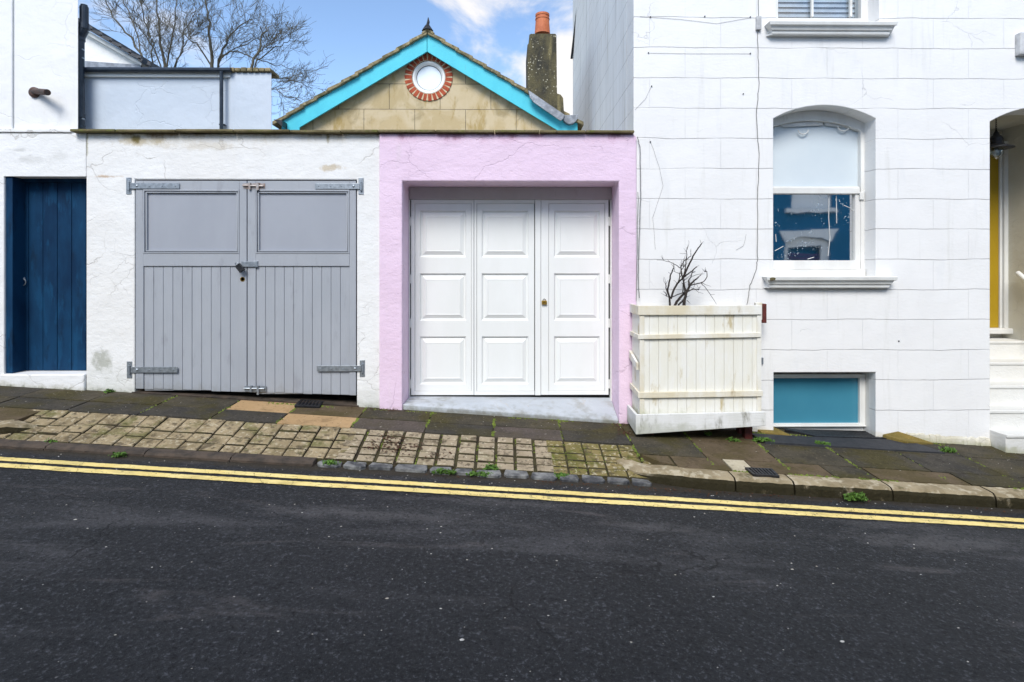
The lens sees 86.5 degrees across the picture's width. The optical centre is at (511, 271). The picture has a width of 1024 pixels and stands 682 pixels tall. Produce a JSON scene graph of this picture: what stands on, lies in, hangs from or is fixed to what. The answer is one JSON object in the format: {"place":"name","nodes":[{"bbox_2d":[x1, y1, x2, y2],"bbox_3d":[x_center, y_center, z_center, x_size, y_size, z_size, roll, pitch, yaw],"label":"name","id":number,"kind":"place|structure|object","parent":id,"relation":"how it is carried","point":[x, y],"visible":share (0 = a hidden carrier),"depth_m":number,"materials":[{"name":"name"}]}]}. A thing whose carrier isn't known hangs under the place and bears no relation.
{"place":"outdoors","nodes":[
{"label":"outdoors","id":0,"kind":"place"},
{"bbox_2d":[78,0,572,128],"label":"sky","id":1,"kind":"structure","parent":0,"point":[355,34],"materials":[{"name":"blue"}]},
{"bbox_2d":[0,409,652,482],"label":"crossover paving","id":2,"kind":"structure","parent":0,"point":[342,445],"depth_m":4.46,"materials":[{"name":"stone"}]},
{"bbox_2d":[483,462,499,469],"bbox_3d":[-0.159,1.528,4.258,0.141,0.050,0.082,0,0,-1],"label":"weed","id":3,"kind":"object","parent":2,"relation":"on","point":[491,466],"visible":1,"depth_m":4.25,"materials":[{"name":"green plant"}]},
{"bbox_2d":[0,448,1023,681],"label":"road","id":4,"kind":"structure","parent":0,"point":[309,589],"depth_m":2.71,"materials":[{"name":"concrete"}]},
{"bbox_2d":[108,451,126,456],"bbox_3d":[-2.953,1.369,4.085,0.127,0.043,0.078,0,0,-1],"label":"weed","id":5,"kind":"object","parent":4,"relation":"on","point":[116,454],"visible":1,"depth_m":4.07,"materials":[{"name":"green plant"}]},
{"bbox_2d":[0,439,316,466],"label":"dropped kerb","id":6,"kind":"structure","parent":4,"relation":"on","point":[167,453],"depth_m":4.15,"materials":[{"name":"grey stone"}]},
{"bbox_2d":[466,469,493,476],"bbox_3d":[-0.244,1.543,4.154,0.223,0.050,0.091,0,0,-1],"label":"weed","id":7,"kind":"object","parent":4,"relation":"on","point":[481,473],"visible":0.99,"depth_m":4.14,"materials":[{"name":"green plant"}]},
{"bbox_2d":[317,460,651,485],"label":"gutter setts","id":8,"kind":"structure","parent":4,"relation":"on","point":[351,465],"depth_m":4.18,"materials":[{"name":"stone"}]},
{"bbox_2d":[322,459,340,464],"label":"weed","id":9,"kind":"object","parent":8,"relation":"on","point":[329,462],"visible":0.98,"depth_m":4.17,"materials":[{"name":"green plant"}]},
{"bbox_2d":[431,468,455,474],"bbox_3d":[-0.513,1.524,4.153,0.218,0.052,0.086,0,0,-1],"label":"weed","id":10,"kind":"object","parent":8,"relation":"on","point":[441,471],"visible":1,"depth_m":4.14,"materials":[{"name":"green plant"}]},
{"bbox_2d":[554,472,568,478],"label":"weed","id":11,"kind":"object","parent":8,"relation":"on","point":[558,475],"visible":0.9,"depth_m":4.21,"materials":[{"name":"green plant"}]},
{"bbox_2d":[0,404,1013,679],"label":"grit","id":12,"kind":"object","parent":4,"relation":"on","point":[492,548],"visible":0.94,"depth_m":3.06,"materials":[{"name":"grey stone"}]},
{"bbox_2d":[0,419,1023,508],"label":"kerb","id":13,"kind":"structure","parent":4,"relation":"on","point":[874,490],"depth_m":4.20,"materials":[{"name":"stone"}]},
{"bbox_2d":[745,467,779,477],"bbox_3d":[1.980,1.602,4.304,0.220,0.072,0.136,0,0,-1],"label":"drain cover","id":14,"kind":"object","parent":13,"relation":"on","point":[761,472],"visible":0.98,"depth_m":4.29,"materials":[{"name":"black metal"}]},
{"bbox_2d":[0,457,1023,527],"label":"road marking","id":15,"kind":"object","parent":4,"relation":"on","point":[387,488],"visible":1,"depth_m":3.86,"materials":[{"name":"yellow paint"}]},
{"bbox_2d":[843,491,870,501],"bbox_3d":[2.610,1.703,4.128,0.207,0.078,0.097,0,0,-1],"label":"weed","id":16,"kind":"object","parent":4,"relation":"on","point":[855,496],"visible":1,"depth_m":4.12,"materials":[{"name":"green plant"}]},
{"bbox_2d":[0,386,1023,488],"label":"pavement","id":17,"kind":"structure","parent":0,"point":[682,450],"depth_m":4.86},
{"bbox_2d":[103,388,115,392],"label":"weed","id":18,"kind":"object","parent":17,"relation":"on","point":[109,390],"visible":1,"depth_m":5.24,"materials":[{"name":"green plant"}]},
{"bbox_2d":[294,399,323,407],"bbox_3d":[-1.956,1.290,5.261,0.239,0.077,0.192,0,0,-1],"label":"drain cover","id":19,"kind":"object","parent":17,"relation":"on","point":[304,404],"visible":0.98,"depth_m":5.22,"materials":[{"name":"black metal"}]},
{"bbox_2d":[140,395,1023,489],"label":"moss","id":20,"kind":"object","parent":17,"relation":"on","point":[633,446],"visible":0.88,"depth_m":4.71,"materials":[{"name":"green plant"}]},
{"bbox_2d":[351,407,1016,511],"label":"leaf litter","id":21,"kind":"object","parent":17,"relation":"on","point":[398,446],"visible":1,"depth_m":4.45,"materials":[{"name":"brown plant"}]},
{"bbox_2d":[627,302,765,438],"bbox_3d":[1.714,0.926,5.105,1.192,1.285,0.365,0,0,-1],"label":"planter","id":22,"kind":"object","parent":17,"relation":"on","point":[696,367],"visible":1,"depth_m":4.97,"materials":[{"name":"paint"}]},
{"bbox_2d":[662,240,715,305],"bbox_3d":[1.647,0.028,5.116,0.591,0.665,0.200,0,0,-1],"label":"dead shrub","id":23,"kind":"object","parent":22,"relation":"on","point":[687,290],"visible":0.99,"depth_m":5.11,"materials":[{"name":"brown plant"}]},
{"bbox_2d":[725,437,740,441],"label":"weed","id":24,"kind":"object","parent":17,"relation":"on","point":[732,439],"visible":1,"depth_m":5.00,"materials":[{"name":"green plant"}]},
{"bbox_2d":[758,427,790,435],"bbox_3d":[2.534,1.567,5.355,0.311,0.080,0.214,0,0,-1],"label":"stone cheek","id":25,"kind":"object","parent":17,"relation":"on","point":[775,431],"visible":0.36,"depth_m":5.30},
{"bbox_2d":[785,429,886,438],"bbox_3d":[3.279,1.623,5.382,1.136,0.129,0.198,0,0,-5],"label":"vent grating","id":26,"kind":"object","parent":17,"relation":"on","point":[838,433],"visible":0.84,"depth_m":5.36,"materials":[{"name":"black metal"}]},
{"bbox_2d":[752,433,944,453],"bbox_3d":[3.145,1.631,5.163,1.713,0.166,0.301,0,0,-1],"label":"asphalt patch","id":27,"kind":"object","parent":17,"relation":"on","point":[871,444],"visible":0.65,"depth_m":5.11,"materials":[{"name":"grey asphalt"}]},
{"bbox_2d":[752,437,774,441],"bbox_3d":[2.325,1.555,5.040,0.204,0.055,0.081,0,0,-1],"label":"weed","id":28,"kind":"object","parent":27,"relation":"on","point":[760,439],"visible":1,"depth_m":5.03,"materials":[{"name":"green plant"}]},
{"bbox_2d":[814,440,830,445],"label":"weed","id":29,"kind":"object","parent":27,"relation":"on","point":[823,442],"visible":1,"depth_m":5.05,"materials":[{"name":"green plant"}]},
{"bbox_2d":[883,431,933,443],"bbox_3d":[3.866,1.635,5.280,0.452,0.140,0.121,0,0,-1],"label":"stone cheek","id":30,"kind":"object","parent":17,"relation":"on","point":[898,436],"visible":0.55,"depth_m":5.30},
{"bbox_2d":[938,446,956,452],"bbox_3d":[4.080,1.661,5.082,0.165,0.051,0.094,0,0,-1],"label":"weed","id":31,"kind":"object","parent":17,"relation":"on","point":[946,449],"visible":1,"depth_m":5.07,"materials":[{"name":"green plant"}]},
{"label":"ground","id":32,"kind":"structure","parent":0,"visible":0},
{"bbox_2d":[0,0,89,390],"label":"house","id":33,"kind":"structure","parent":32,"relation":"on","point":[43,245],"depth_m":5.30,"materials":[{"name":"white paint"}]},
{"bbox_2d":[23,182,86,369],"bbox_3d":[-4.537,0.004,5.433,0.854,1.959,0.068,0,0,-1],"label":"door","id":34,"kind":"structure","parent":33,"relation":"in","point":[55,279],"depth_m":5.43,"materials":[{"name":"blue paint"}]},
{"bbox_2d":[78,18,158,66],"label":"house","id":35,"kind":"structure","parent":32,"relation":"on","point":[100,52],"depth_m":8.53,"materials":[{"name":"white paint"}]},
{"bbox_2d":[91,0,194,66],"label":"bare tree","id":36,"kind":"object","parent":32,"relation":"on","point":[132,38],"visible":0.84,"depth_m":12.64,"materials":[{"name":"brown plant"}]},
{"bbox_2d":[90,0,231,66],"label":"bare tree","id":37,"kind":"object","parent":32,"relation":"on","point":[182,44],"visible":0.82,"depth_m":13.83,"materials":[{"name":"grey plant"}]},
{"bbox_2d":[70,129,379,407],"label":"garage","id":38,"kind":"structure","parent":32,"relation":"on","point":[180,222],"depth_m":5.29,"materials":[{"name":"white paint"}]},
{"bbox_2d":[85,67,278,129],"bbox_3d":[-3.432,-1.488,6.822,1.994,1.126,2.847,0,0,-1],"label":"house extension","id":39,"kind":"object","parent":38,"relation":"on","point":[233,98],"visible":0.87,"depth_m":5.48,"materials":[{"name":"paint"}]},
{"bbox_2d":[126,178,247,391],"bbox_3d":[-3.158,0.127,5.291,1.161,2.083,0.072,0,0,-1],"label":"door leaf","id":40,"kind":"structure","parent":38,"relation":"in","point":[192,296],"depth_m":5.29,"materials":[{"name":"grey paint"}]},
{"bbox_2d":[235,262,244,272],"bbox_3d":[-2.622,-0.044,5.237,0.092,0.104,0.032,0,0,-1],"label":"padlock","id":41,"kind":"object","parent":38,"relation":"hanging from","point":[239,267],"visible":1,"depth_m":5.22,"materials":[{"name":"black metal"}]},
{"bbox_2d":[241,178,364,394],"bbox_3d":[-2.027,0.144,5.302,1.189,2.118,0.072,0,0,-1],"label":"door leaf","id":42,"kind":"structure","parent":38,"relation":"in","point":[301,263],"depth_m":5.30,"materials":[{"name":"grey paint"}]},
{"bbox_2d":[158,0,330,96],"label":"bare tree","id":43,"kind":"object","parent":32,"relation":"on","point":[222,54],"visible":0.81,"depth_m":14.27,"materials":[{"name":"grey plant"}]},
{"bbox_2d":[233,0,334,115],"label":"bare tree","id":44,"kind":"object","parent":32,"relation":"on","point":[260,50],"visible":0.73,"depth_m":13.91,"materials":[{"name":"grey plant"}]},
{"bbox_2d":[272,11,583,132],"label":"gabled building","id":45,"kind":"structure","parent":32,"relation":"on","point":[427,79],"depth_m":7.97,"materials":[{"name":"stone"}]},
{"bbox_2d":[412,61,444,93],"bbox_3d":[-1.222,-2.857,8.036,0.490,0.490,0.104,0,0,-1],"label":"round window","id":46,"kind":"structure","parent":45,"relation":"in","point":[428,77],"depth_m":8.03,"materials":[{"name":"white glass"}]},
{"bbox_2d":[378,130,636,423],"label":"garage","id":47,"kind":"structure","parent":32,"relation":"on","point":[490,240],"depth_m":5.65,"materials":[{"name":"pink paint"}]},
{"bbox_2d":[410,200,473,394],"bbox_3d":[-0.727,0.265,5.660,0.660,2.027,0.042,0,0,-1],"label":"door leaf","id":48,"kind":"structure","parent":47,"relation":"in","point":[442,231],"depth_m":5.65,"materials":[{"name":"white paint"}]},
{"bbox_2d":[474,200,534,394],"bbox_3d":[-0.079,0.265,5.668,0.627,2.027,0.038,0,0,-1],"label":"door leaf","id":49,"kind":"structure","parent":47,"relation":"in","point":[504,230],"depth_m":5.66,"materials":[{"name":"white paint"}]},
{"bbox_2d":[541,200,609,394],"bbox_3d":[0.661,0.265,5.674,0.719,2.027,0.042,0,0,-1],"label":"door leaf","id":50,"kind":"structure","parent":47,"relation":"in","point":[575,276],"depth_m":5.67,"materials":[{"name":"white paint"}]},
{"bbox_2d":[570,0,1023,453],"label":"house","id":51,"kind":"structure","parent":32,"relation":"on","point":[836,187],"depth_m":5.35,"materials":[{"name":"paint"}]},
{"bbox_2d":[761,303,766,322],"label":"wooden block","id":52,"kind":"structure","parent":51,"relation":"attached to","point":[764,313],"depth_m":5.17,"materials":[{"name":"red paint"}]},
{"bbox_2d":[773,372,868,432],"bbox_3d":[3.056,1.531,5.498,1.059,1.087,0.110,0,0,-1],"label":"basement window","id":53,"kind":"structure","parent":51,"relation":"in","point":[815,401],"depth_m":5.52,"materials":[{"name":"teal glass"}]},
{"bbox_2d":[762,110,897,287],"bbox_3d":[3.083,-0.756,5.431,1.271,1.824,0.424,0,0,-1],"label":"sash window","id":54,"kind":"structure","parent":51,"relation":"in","point":[818,156],"depth_m":5.55,"materials":[{"name":"white paint"}]},
{"bbox_2d":[765,0,897,36],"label":"upper window","id":55,"kind":"structure","parent":51,"relation":"in","point":[794,18],"depth_m":5.33,"materials":[{"name":"white paint"}]},
{"bbox_2d":[990,118,1014,156],"bbox_3d":[5.137,-1.436,5.772,0.304,0.490,0.304,0,0,-1],"label":"porch lamp","id":56,"kind":"object","parent":51,"relation":"hanging from","point":[997,144],"visible":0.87,"depth_m":5.74,"materials":[{"name":"black metal"}]}
]}

